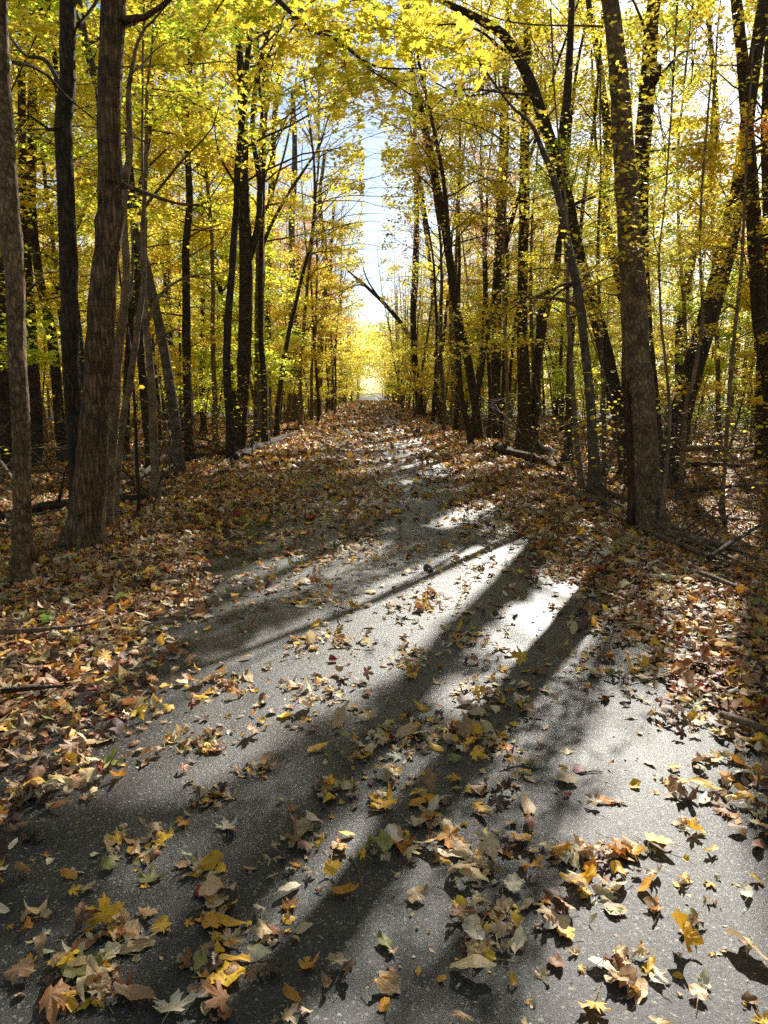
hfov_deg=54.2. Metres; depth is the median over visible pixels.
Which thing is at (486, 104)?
tree
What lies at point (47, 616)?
seedling
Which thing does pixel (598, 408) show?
bare shrub
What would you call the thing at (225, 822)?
fallen leaf
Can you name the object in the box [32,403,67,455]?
bare shrub
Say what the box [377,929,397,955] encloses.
fallen leaf
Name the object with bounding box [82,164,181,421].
tree
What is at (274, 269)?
tree
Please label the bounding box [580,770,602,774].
twig
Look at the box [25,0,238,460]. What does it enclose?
tree
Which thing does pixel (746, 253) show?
tree
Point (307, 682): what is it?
fallen leaf
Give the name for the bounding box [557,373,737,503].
bare shrub
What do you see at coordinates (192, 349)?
tree
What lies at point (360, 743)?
fallen leaf
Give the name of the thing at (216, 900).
fallen leaf
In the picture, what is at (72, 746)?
fallen leaf
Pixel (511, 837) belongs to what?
fallen leaf
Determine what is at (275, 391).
tree
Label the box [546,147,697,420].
tree
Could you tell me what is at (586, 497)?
fallen branch
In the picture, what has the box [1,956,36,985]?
fallen leaf
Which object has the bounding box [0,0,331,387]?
tree
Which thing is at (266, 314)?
tree
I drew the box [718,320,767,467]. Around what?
bare shrub
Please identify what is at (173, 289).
tree
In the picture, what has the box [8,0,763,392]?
sky
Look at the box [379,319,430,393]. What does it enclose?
tree
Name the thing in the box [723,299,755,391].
tree
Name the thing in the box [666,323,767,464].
bare shrub
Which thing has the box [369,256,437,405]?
tree
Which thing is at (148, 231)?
tree
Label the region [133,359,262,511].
bare shrub
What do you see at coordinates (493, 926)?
fallen leaf
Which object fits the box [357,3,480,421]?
tree
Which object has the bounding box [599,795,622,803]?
fallen leaf
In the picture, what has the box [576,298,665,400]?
tree
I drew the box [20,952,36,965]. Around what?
fallen leaf
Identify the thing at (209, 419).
bare shrub
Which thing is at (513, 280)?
tree
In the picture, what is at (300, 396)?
tree
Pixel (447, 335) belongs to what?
tree
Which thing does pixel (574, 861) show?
fallen leaf
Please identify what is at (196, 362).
tree
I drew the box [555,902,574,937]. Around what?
fallen leaf
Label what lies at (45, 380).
tree
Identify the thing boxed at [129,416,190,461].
bare shrub
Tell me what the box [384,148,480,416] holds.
tree
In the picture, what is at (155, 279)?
tree
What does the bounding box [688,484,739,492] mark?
fallen log
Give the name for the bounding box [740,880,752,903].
fallen leaf
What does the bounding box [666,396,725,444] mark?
bare shrub
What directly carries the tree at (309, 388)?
on the ground
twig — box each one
[349,856,360,885]
[373,744,399,750]
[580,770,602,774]
[652,910,660,927]
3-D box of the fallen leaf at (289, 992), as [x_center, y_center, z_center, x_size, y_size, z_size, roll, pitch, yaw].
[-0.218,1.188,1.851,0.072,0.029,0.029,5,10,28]
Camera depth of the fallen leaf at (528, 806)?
2.72 m
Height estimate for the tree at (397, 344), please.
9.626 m
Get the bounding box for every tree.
[0,0,94,588]
[0,0,128,370]
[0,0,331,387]
[0,49,90,473]
[8,0,96,385]
[8,0,173,219]
[8,0,255,505]
[9,0,98,515]
[9,0,138,462]
[9,0,302,468]
[9,1,166,466]
[10,66,96,443]
[12,76,89,421]
[13,2,226,325]
[13,69,53,320]
[15,2,138,387]
[16,0,280,519]
[17,2,251,351]
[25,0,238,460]
[26,6,233,440]
[28,88,193,514]
[32,187,191,413]
[32,206,118,342]
[33,220,63,407]
[34,273,86,395]
[34,282,87,395]
[35,289,60,415]
[39,36,199,438]
[40,297,136,397]
[44,189,93,333]
[46,0,548,555]
[61,256,172,419]
[74,143,192,310]
[75,6,316,420]
[76,0,270,475]
[76,0,326,453]
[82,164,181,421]
[84,0,298,429]
[85,0,279,531]
[85,135,210,422]
[94,37,282,404]
[96,0,475,441]
[115,0,271,461]
[116,259,182,390]
[116,299,199,409]
[121,298,181,424]
[122,123,238,430]
[123,1,388,454]
[128,146,207,380]
[147,51,209,429]
[148,174,206,419]
[152,0,468,459]
[158,75,236,435]
[158,308,196,417]
[159,159,300,444]
[160,196,316,435]
[161,316,211,400]
[163,258,281,438]
[169,206,307,391]
[174,0,350,441]
[176,304,223,414]
[177,308,253,425]
[190,12,299,428]
[190,176,309,425]
[190,298,249,406]
[191,327,237,402]
[191,331,218,415]
[205,163,334,357]
[206,297,284,408]
[213,0,463,436]
[224,179,286,334]
[237,169,339,413]
[249,309,308,404]
[251,188,303,341]
[252,263,355,428]
[253,170,302,326]
[253,358,286,403]
[265,109,389,421]
[267,64,400,420]
[271,186,331,410]
[271,262,340,419]
[272,0,432,425]
[272,192,332,416]
[272,198,353,350]
[272,200,368,361]
[272,264,346,397]
[272,296,327,404]
[273,281,332,406]
[274,89,334,423]
[274,147,381,409]
[280,252,327,421]
[286,192,363,412]
[286,197,365,413]
[287,154,356,415]
[298,327,360,394]
[302,344,338,407]
[303,0,559,444]
[309,255,363,342]
[309,328,364,391]
[311,192,377,409]
[311,261,354,351]
[312,0,673,438]
[322,0,553,430]
[326,201,354,408]
[349,260,433,369]
[352,234,416,406]
[354,0,531,439]
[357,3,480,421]
[359,26,531,431]
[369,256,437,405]
[376,37,455,423]
[379,214,437,410]
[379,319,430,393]
[382,190,516,426]
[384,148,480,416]
[386,245,438,407]
[386,302,431,398]
[387,271,421,360]
[390,314,445,409]
[391,318,448,411]
[392,239,444,345]
[396,108,439,415]
[396,277,467,402]
[396,328,433,400]
[397,283,500,399]
[399,0,600,439]
[399,304,464,411]
[400,249,465,408]
[401,279,488,402]
[402,1,574,438]
[402,2,603,495]
[406,0,696,476]
[409,0,716,489]
[410,287,490,398]
[412,102,445,413]
[412,143,492,416]
[418,272,443,409]
[419,121,518,366]
[420,6,583,437]
[420,204,490,416]
[428,181,512,336]
[428,342,469,400]
[430,0,767,474]
[430,97,510,430]
[430,146,556,355]
[431,82,548,382]
[432,0,570,446]
[435,0,630,454]
[443,231,528,418]
[443,239,488,355]
[446,308,501,412]
[449,0,637,388]
[449,324,516,399]
[457,15,616,432]
[461,247,502,334]
[461,312,516,401]
[465,222,548,345]
[467,2,588,436]
[471,167,551,331]
[472,163,585,419]
[479,184,591,419]
[482,350,516,389]
[484,0,695,461]
[485,287,563,423]
[487,49,658,431]
[490,88,634,437]
[490,201,549,356]
[501,169,613,415]
[501,231,590,378]
[501,329,554,398]
[505,159,604,418]
[507,192,593,414]
[508,346,555,398]
[515,0,706,390]
[519,0,767,529]
[529,104,655,394]
[529,315,596,401]
[530,277,605,420]
[531,0,762,444]
[533,209,612,413]
[541,6,724,303]
[542,334,579,410]
[543,321,580,408]
[544,348,585,403]
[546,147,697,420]
[547,325,590,386]
[548,0,767,102]
[549,0,767,485]
[550,294,600,403]
[554,204,620,349]
[558,95,683,440]
[573,101,683,313]
[575,220,618,414]
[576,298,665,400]
[586,295,621,398]
[587,213,621,415]
[588,317,620,404]
[589,284,694,407]
[595,98,721,323]
[595,317,674,399]
[601,0,672,529]
[602,110,714,320]
[605,308,621,368]
[610,190,699,350]
[615,0,767,444]
[622,0,763,445]
[644,47,767,512]
[649,0,767,495]
[649,13,756,386]
[651,302,726,392]
[652,0,767,460]
[655,305,725,421]
[660,16,761,317]
[662,196,735,347]
[662,258,755,442]
[664,0,767,479]
[666,12,765,285]
[667,243,755,435]
[668,0,767,467]
[673,111,761,424]
[679,0,763,450]
[692,0,767,155]
[696,308,755,424]
[699,312,755,427]
[710,79,762,427]
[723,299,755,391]
[734,142,766,406]
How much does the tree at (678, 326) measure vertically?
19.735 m
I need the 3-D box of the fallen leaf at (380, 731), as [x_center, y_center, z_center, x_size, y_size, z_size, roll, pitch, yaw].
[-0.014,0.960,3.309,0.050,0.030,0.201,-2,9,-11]
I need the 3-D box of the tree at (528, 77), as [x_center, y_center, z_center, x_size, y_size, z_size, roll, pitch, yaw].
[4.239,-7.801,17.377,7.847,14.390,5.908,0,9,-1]
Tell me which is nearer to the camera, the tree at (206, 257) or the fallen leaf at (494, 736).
the fallen leaf at (494, 736)
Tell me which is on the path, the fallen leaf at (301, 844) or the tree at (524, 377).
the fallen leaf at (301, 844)
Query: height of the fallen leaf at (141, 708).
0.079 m
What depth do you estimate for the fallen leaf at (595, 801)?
2.73 m
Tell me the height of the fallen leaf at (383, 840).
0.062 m
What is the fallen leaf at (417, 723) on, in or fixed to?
on the path
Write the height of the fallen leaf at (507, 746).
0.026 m
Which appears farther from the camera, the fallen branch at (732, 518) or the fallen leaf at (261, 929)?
the fallen branch at (732, 518)
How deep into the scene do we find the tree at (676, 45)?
7.41 m
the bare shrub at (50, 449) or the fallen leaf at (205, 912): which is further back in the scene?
the bare shrub at (50, 449)
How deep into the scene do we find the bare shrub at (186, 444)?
21.31 m
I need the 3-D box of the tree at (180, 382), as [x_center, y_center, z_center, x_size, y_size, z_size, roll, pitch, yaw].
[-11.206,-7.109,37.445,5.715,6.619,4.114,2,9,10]
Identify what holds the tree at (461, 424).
on the ground
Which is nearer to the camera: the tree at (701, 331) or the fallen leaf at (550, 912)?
the fallen leaf at (550, 912)
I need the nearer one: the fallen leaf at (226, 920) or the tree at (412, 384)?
the fallen leaf at (226, 920)
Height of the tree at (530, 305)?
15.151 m
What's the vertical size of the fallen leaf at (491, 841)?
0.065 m
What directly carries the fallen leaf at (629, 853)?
on the fallen leaf at (636, 850)
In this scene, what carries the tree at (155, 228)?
on the ground
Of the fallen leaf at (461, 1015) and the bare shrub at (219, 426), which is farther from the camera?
the bare shrub at (219, 426)
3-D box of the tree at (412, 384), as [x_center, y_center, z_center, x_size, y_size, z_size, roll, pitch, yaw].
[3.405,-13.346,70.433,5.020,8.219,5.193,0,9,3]
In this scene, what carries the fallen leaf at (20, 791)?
on the fallen leaf
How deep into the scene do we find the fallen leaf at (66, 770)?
2.97 m
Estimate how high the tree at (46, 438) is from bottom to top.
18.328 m
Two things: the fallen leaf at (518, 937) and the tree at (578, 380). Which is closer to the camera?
the fallen leaf at (518, 937)
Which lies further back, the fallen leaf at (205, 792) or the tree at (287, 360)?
the tree at (287, 360)
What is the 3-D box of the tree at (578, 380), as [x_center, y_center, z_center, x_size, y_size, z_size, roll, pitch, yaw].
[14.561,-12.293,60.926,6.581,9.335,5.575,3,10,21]
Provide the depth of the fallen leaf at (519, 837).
2.49 m
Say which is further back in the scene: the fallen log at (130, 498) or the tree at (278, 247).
the tree at (278, 247)
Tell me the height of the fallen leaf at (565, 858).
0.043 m
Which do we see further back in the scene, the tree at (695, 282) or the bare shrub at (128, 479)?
the tree at (695, 282)
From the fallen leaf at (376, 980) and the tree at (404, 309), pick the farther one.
the tree at (404, 309)
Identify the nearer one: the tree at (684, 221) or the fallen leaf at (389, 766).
the fallen leaf at (389, 766)
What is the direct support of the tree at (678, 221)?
on the ground
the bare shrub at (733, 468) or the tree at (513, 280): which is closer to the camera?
the bare shrub at (733, 468)
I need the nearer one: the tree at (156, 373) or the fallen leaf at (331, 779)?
the fallen leaf at (331, 779)
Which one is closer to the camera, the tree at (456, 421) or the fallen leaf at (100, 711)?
the fallen leaf at (100, 711)
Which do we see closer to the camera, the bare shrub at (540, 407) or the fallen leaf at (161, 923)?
the fallen leaf at (161, 923)
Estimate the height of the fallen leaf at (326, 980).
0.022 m
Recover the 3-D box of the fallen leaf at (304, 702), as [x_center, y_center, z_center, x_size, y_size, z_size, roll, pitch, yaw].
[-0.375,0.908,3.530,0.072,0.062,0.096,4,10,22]
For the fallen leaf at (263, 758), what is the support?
on the path
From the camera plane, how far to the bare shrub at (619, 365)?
23.56 m
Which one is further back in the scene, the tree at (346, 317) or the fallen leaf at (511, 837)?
the tree at (346, 317)
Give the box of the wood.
[37,122,761,425]
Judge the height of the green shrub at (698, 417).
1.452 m
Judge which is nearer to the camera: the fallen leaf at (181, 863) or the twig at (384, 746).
the fallen leaf at (181, 863)
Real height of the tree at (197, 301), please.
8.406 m
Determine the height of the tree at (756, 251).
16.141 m
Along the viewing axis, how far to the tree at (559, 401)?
53.35 m
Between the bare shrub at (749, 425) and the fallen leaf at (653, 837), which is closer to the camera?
the fallen leaf at (653, 837)
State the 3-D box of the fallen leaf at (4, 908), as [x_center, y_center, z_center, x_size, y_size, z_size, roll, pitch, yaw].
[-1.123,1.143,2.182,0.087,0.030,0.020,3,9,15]
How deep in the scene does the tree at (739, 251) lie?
26.10 m
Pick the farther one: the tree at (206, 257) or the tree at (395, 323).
the tree at (395, 323)
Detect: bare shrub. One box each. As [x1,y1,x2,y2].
[0,220,134,539]
[0,424,67,494]
[2,404,165,523]
[3,412,67,480]
[30,386,148,498]
[31,404,66,465]
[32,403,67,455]
[43,354,238,474]
[117,419,168,482]
[120,433,140,492]
[121,451,149,483]
[122,288,212,456]
[125,418,166,454]
[129,310,203,465]
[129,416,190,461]
[131,379,268,454]
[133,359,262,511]
[157,329,223,459]
[158,398,211,458]
[163,425,199,456]
[181,396,225,443]
[195,400,224,445]
[196,359,225,440]
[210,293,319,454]
[252,392,303,435]
[418,377,485,426]
[426,391,495,440]
[433,381,516,445]
[438,344,480,427]
[455,355,688,504]
[469,389,517,438]
[488,267,608,468]
[528,335,617,460]
[531,379,767,537]
[536,409,586,474]
[538,393,612,453]
[539,395,564,436]
[546,226,701,497]
[549,410,624,478]
[550,403,661,494]
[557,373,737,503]
[560,399,745,486]
[570,407,743,513]
[576,340,608,442]
[579,405,626,490]
[581,394,724,471]
[600,345,666,425]
[601,402,679,491]
[602,386,745,483]
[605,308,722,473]
[608,317,692,467]
[608,443,661,489]
[658,397,767,516]
[658,409,733,509]
[659,419,767,515]
[662,402,758,499]
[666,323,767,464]
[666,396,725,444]
[687,399,733,448]
[703,414,761,466]
[711,426,767,544]
[715,402,766,465]
[717,340,754,448]
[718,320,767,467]
[724,395,765,454]
[742,480,767,529]
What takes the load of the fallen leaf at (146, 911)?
on the path
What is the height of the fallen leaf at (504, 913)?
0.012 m
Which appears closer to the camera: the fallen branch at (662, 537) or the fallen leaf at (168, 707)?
the fallen leaf at (168, 707)
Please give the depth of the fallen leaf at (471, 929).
2.09 m
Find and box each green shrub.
[691,407,707,428]
[721,402,754,430]
[740,407,754,428]
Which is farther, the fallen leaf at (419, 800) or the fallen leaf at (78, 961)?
the fallen leaf at (419, 800)
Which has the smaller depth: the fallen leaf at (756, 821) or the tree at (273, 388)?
the fallen leaf at (756, 821)
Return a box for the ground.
[0,393,767,761]
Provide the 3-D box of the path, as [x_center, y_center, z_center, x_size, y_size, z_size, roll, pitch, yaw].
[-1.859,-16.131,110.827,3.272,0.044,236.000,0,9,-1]
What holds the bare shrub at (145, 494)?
on the ground
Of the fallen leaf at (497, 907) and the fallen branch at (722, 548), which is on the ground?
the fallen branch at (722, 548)
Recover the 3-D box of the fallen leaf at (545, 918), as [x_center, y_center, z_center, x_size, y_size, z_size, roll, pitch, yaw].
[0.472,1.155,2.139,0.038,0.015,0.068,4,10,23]
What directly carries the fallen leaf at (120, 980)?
on the path
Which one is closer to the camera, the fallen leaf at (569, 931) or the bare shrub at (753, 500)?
the fallen leaf at (569, 931)
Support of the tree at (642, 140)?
on the ground
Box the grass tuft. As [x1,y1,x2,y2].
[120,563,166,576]
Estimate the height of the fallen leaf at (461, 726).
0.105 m
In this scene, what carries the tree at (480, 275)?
on the ground
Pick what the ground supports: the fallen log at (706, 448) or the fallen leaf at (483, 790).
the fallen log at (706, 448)
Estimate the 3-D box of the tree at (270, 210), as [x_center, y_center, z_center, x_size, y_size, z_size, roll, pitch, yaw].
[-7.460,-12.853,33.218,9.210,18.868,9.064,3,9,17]
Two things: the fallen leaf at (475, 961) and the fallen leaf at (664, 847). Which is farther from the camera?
the fallen leaf at (664, 847)
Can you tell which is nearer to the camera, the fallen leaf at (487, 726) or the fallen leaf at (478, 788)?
the fallen leaf at (478, 788)
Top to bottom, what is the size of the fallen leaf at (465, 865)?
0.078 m
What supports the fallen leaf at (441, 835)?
on the path
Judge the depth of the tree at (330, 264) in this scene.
63.73 m
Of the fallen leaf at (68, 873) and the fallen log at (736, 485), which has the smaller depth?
the fallen leaf at (68, 873)
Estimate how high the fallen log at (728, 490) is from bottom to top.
0.165 m
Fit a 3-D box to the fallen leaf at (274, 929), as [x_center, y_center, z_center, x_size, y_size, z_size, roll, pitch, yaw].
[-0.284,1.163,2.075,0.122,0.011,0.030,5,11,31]
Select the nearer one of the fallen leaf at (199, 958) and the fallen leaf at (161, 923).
the fallen leaf at (199, 958)
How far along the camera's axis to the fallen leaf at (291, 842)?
2.48 m
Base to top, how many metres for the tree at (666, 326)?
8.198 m
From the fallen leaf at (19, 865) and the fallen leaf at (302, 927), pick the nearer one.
the fallen leaf at (302, 927)
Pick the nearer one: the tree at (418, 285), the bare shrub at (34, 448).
the bare shrub at (34, 448)
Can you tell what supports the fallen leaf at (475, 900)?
on the path
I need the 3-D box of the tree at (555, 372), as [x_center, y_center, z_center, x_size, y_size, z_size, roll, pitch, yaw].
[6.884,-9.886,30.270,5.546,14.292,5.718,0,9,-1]
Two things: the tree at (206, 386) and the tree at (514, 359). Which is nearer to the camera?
the tree at (514, 359)
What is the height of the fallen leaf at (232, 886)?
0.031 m
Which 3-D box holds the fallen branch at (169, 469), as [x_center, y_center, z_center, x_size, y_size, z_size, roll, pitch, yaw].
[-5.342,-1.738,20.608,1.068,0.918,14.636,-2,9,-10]
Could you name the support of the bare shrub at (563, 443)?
on the ground
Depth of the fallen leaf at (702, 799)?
2.77 m
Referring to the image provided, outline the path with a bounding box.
[0,397,767,1023]
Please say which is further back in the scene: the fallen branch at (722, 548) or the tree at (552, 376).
the tree at (552, 376)
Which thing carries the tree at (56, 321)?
on the ground
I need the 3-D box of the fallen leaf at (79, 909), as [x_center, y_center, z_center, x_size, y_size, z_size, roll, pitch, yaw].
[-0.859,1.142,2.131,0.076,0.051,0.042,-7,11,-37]
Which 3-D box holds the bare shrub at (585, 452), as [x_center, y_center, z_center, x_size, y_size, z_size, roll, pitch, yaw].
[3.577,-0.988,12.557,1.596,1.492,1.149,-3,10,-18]
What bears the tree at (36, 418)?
on the ground
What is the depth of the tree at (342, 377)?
63.87 m
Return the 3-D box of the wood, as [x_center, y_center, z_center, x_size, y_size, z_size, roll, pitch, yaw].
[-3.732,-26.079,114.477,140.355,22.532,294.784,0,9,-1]
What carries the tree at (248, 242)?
on the ground
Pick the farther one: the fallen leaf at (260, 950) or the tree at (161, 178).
the tree at (161, 178)
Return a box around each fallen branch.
[0,460,38,556]
[0,619,108,634]
[0,685,62,694]
[65,432,258,491]
[162,445,212,479]
[518,434,573,483]
[545,473,611,482]
[546,456,610,490]
[563,478,626,514]
[569,470,684,530]
[580,472,692,501]
[581,489,626,518]
[593,459,714,546]
[597,503,700,546]
[637,455,740,566]
[654,497,767,560]
[663,480,757,555]
[686,519,767,576]
[697,516,766,521]
[698,570,767,612]
[719,711,767,733]
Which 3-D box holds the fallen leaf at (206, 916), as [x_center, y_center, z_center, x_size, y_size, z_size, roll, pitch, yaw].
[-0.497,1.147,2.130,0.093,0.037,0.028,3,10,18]
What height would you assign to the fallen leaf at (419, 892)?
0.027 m
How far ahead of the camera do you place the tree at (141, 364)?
18.17 m
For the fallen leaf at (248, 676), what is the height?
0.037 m
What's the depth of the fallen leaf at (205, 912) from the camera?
2.16 m
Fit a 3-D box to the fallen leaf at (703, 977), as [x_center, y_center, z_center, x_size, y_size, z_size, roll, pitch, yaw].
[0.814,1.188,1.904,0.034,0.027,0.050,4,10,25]
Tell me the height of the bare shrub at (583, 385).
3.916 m
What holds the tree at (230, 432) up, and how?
on the ground
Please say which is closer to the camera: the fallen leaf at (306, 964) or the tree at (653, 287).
the fallen leaf at (306, 964)
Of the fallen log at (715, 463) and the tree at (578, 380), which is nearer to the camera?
the fallen log at (715, 463)
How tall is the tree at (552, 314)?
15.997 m
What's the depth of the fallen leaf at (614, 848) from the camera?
2.42 m
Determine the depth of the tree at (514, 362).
64.80 m
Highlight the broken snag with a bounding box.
[167,427,172,463]
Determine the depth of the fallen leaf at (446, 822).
2.55 m
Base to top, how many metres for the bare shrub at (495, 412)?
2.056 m
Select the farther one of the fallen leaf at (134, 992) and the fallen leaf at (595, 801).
the fallen leaf at (595, 801)
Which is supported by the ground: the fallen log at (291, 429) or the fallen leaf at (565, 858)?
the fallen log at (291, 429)
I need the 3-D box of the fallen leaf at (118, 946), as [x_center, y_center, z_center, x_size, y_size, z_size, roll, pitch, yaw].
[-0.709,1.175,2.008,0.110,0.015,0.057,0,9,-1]
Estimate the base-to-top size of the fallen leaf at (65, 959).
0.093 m
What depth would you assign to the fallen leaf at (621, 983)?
1.90 m
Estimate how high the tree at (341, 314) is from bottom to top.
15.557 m
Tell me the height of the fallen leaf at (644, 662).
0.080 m
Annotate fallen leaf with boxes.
[0,902,9,912]
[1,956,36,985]
[7,777,45,791]
[10,780,24,787]
[10,861,30,872]
[12,787,33,803]
[12,788,44,798]
[12,789,42,802]
[16,779,40,798]
[19,915,45,931]
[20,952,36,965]
[23,779,40,789]
[33,951,66,969]
[34,933,46,958]
[38,955,89,981]
[39,978,78,1011]
[47,774,69,784]
[48,948,84,967]
[52,939,85,954]
[55,867,77,879]
[56,949,79,965]
[58,948,106,999]
[59,732,86,752]
[62,765,73,776]
[66,998,91,1019]
[70,901,92,925]
[72,932,106,949]
[75,879,95,893]
[76,961,108,1002]
[79,767,110,782]
[84,892,123,938]
[85,954,114,1014]
[88,986,112,998]
[89,969,124,988]
[90,855,116,876]
[90,964,158,1000]
[91,704,104,714]
[92,649,118,660]
[95,901,126,928]
[98,944,116,965]
[99,941,138,960]
[101,958,119,970]
[107,915,120,940]
[109,966,135,1007]
[113,900,127,922]
[115,828,138,835]
[116,916,125,934]
[116,919,139,944]
[117,938,181,953]
[123,697,136,704]
[130,903,157,919]
[131,704,146,719]
[133,691,145,710]
[133,925,158,938]
[134,834,154,842]
[137,862,166,891]
[139,821,162,836]
[139,851,149,868]
[145,822,159,836]
[151,914,179,932]
[153,988,200,1023]
[162,703,177,713]
[165,853,196,867]
[173,734,190,755]
[178,816,192,828]
[184,844,201,870]
[185,953,224,973]
[186,940,215,961]
[190,913,245,926]
[191,788,213,797]
[191,960,245,986]
[193,939,207,975]
[195,848,232,870]
[195,874,204,896]
[195,893,228,909]
[195,910,220,921]
[198,867,228,895]
[201,913,221,934]
[202,904,225,916]
[208,781,226,792]
[209,935,224,953]
[215,815,237,834]
[215,1006,232,1023]
[216,888,236,895]
[218,953,265,961]
[220,923,245,947]
[223,962,240,978]
[224,882,245,889]
[225,963,238,986]
[237,722,262,733]
[237,964,263,982]
[239,944,271,956]
[243,669,255,684]
[253,910,271,938]
[259,750,282,764]
[262,882,300,898]
[265,922,296,943]
[271,1003,298,1023]
[278,826,312,847]
[282,898,298,908]
[282,982,304,1007]
[293,700,311,707]
[293,810,301,839]
[293,951,319,970]
[294,802,318,836]
[294,919,325,933]
[297,838,311,859]
[301,813,318,830]
[302,810,323,822]
[304,676,318,691]
[305,629,314,648]
[307,737,339,750]
[315,781,339,787]
[315,832,327,847]
[318,963,331,986]
[324,853,341,874]
[325,943,360,964]
[328,773,344,783]
[328,883,375,893]
[332,705,346,728]
[338,958,355,985]
[349,739,365,746]
[349,743,376,754]
[363,828,391,854]
[363,976,389,988]
[373,723,386,741]
[376,763,391,770]
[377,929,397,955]
[385,764,397,777]
[391,823,403,837]
[395,723,432,737]
[397,884,429,902]
[398,844,421,861]
[402,832,447,843]
[405,816,430,826]
[406,797,426,806]
[408,721,419,733]
[408,802,431,820]
[418,762,440,792]
[418,814,435,825]
[422,794,448,803]
[422,810,436,821]
[424,794,438,816]
[425,738,444,750]
[427,825,467,847]
[433,847,471,856]
[439,867,489,881]
[443,816,452,835]
[447,753,468,761]
[447,860,464,868]
[447,862,484,873]
[449,836,485,855]
[449,900,478,919]
[450,954,520,974]
[450,1001,472,1023]
[452,713,471,737]
[454,936,489,956]
[456,847,473,858]
[461,915,490,939]
[462,705,484,716]
[462,737,478,745]
[464,723,483,734]
[465,735,479,746]
[467,857,503,872]
[470,718,493,733]
[470,781,485,793]
[470,897,513,907]
[471,912,480,933]
[472,802,490,811]
[472,829,508,861]
[473,684,485,701]
[473,946,519,961]
[474,787,497,794]
[474,849,480,866]
[477,940,485,953]
[480,911,502,919]
[482,907,512,922]
[485,732,514,745]
[488,909,511,939]
[490,897,514,908]
[493,776,520,797]
[493,883,508,912]
[493,911,505,922]
[495,909,524,926]
[495,939,513,947]
[499,742,515,749]
[501,872,534,897]
[502,827,521,841]
[510,833,536,841]
[511,918,525,953]
[519,897,533,914]
[521,794,539,830]
[521,1014,536,1023]
[527,873,567,914]
[529,838,538,851]
[536,904,558,926]
[537,864,596,882]
[543,912,580,928]
[543,914,551,923]
[546,841,571,859]
[552,837,571,844]
[554,886,575,909]
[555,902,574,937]
[556,927,584,938]
[560,847,574,863]
[564,870,588,889]
[565,833,587,858]
[569,848,578,872]
[572,842,589,858]
[576,883,617,899]
[577,986,610,1013]
[578,846,593,856]
[581,845,593,849]
[582,852,597,871]
[585,791,611,808]
[585,842,602,851]
[587,956,629,982]
[595,831,629,849]
[596,873,609,889]
[596,955,620,969]
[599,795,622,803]
[601,965,636,981]
[602,841,633,860]
[604,972,629,983]
[607,965,640,987]
[609,879,633,886]
[613,934,628,958]
[613,958,624,970]
[615,949,630,964]
[618,828,640,858]
[620,980,633,999]
[621,835,632,846]
[622,842,642,862]
[628,943,649,954]
[631,978,647,1010]
[637,655,659,669]
[637,837,675,851]
[643,864,662,876]
[644,831,696,852]
[647,950,655,972]
[648,971,671,997]
[666,774,699,786]
[686,817,705,832]
[688,983,707,1013]
[697,969,711,990]
[699,789,711,803]
[723,790,754,800]
[724,929,767,962]
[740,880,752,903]
[741,989,758,1011]
[750,806,767,820]
[754,819,767,828]
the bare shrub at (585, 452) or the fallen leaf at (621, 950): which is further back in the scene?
the bare shrub at (585, 452)
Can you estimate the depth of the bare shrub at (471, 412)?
21.81 m
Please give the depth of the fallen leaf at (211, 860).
2.37 m
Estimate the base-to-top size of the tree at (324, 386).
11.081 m
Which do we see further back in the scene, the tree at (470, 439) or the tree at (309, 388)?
the tree at (309, 388)
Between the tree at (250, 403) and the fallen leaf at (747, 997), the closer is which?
the fallen leaf at (747, 997)
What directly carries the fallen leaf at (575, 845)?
on the path
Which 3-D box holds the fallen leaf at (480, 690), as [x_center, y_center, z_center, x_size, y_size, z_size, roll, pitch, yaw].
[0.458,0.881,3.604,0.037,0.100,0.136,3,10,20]
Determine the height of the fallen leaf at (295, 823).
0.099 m
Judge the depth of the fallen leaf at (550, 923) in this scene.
2.11 m
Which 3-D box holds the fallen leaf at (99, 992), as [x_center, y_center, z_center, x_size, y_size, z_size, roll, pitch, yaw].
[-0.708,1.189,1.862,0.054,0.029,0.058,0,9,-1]
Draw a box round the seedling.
[39,606,54,626]
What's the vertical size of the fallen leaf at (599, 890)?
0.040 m
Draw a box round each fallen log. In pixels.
[0,462,68,521]
[0,469,66,473]
[0,524,48,528]
[32,481,198,514]
[119,470,173,501]
[131,453,213,455]
[214,449,243,476]
[231,426,282,459]
[248,421,296,446]
[269,428,303,433]
[492,437,535,462]
[535,456,563,471]
[609,480,729,491]
[685,453,739,467]
[686,445,753,452]
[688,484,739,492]
[740,483,767,486]
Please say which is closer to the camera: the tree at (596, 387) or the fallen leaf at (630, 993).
the fallen leaf at (630, 993)
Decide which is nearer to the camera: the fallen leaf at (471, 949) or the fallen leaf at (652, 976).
the fallen leaf at (652, 976)
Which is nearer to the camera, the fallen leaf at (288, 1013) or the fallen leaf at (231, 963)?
the fallen leaf at (288, 1013)
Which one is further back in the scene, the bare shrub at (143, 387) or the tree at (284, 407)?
the tree at (284, 407)
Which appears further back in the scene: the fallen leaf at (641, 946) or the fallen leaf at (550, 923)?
the fallen leaf at (550, 923)
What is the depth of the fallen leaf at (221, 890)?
2.23 m
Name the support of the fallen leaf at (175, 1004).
on the path
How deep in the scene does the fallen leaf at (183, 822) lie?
2.60 m
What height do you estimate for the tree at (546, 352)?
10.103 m

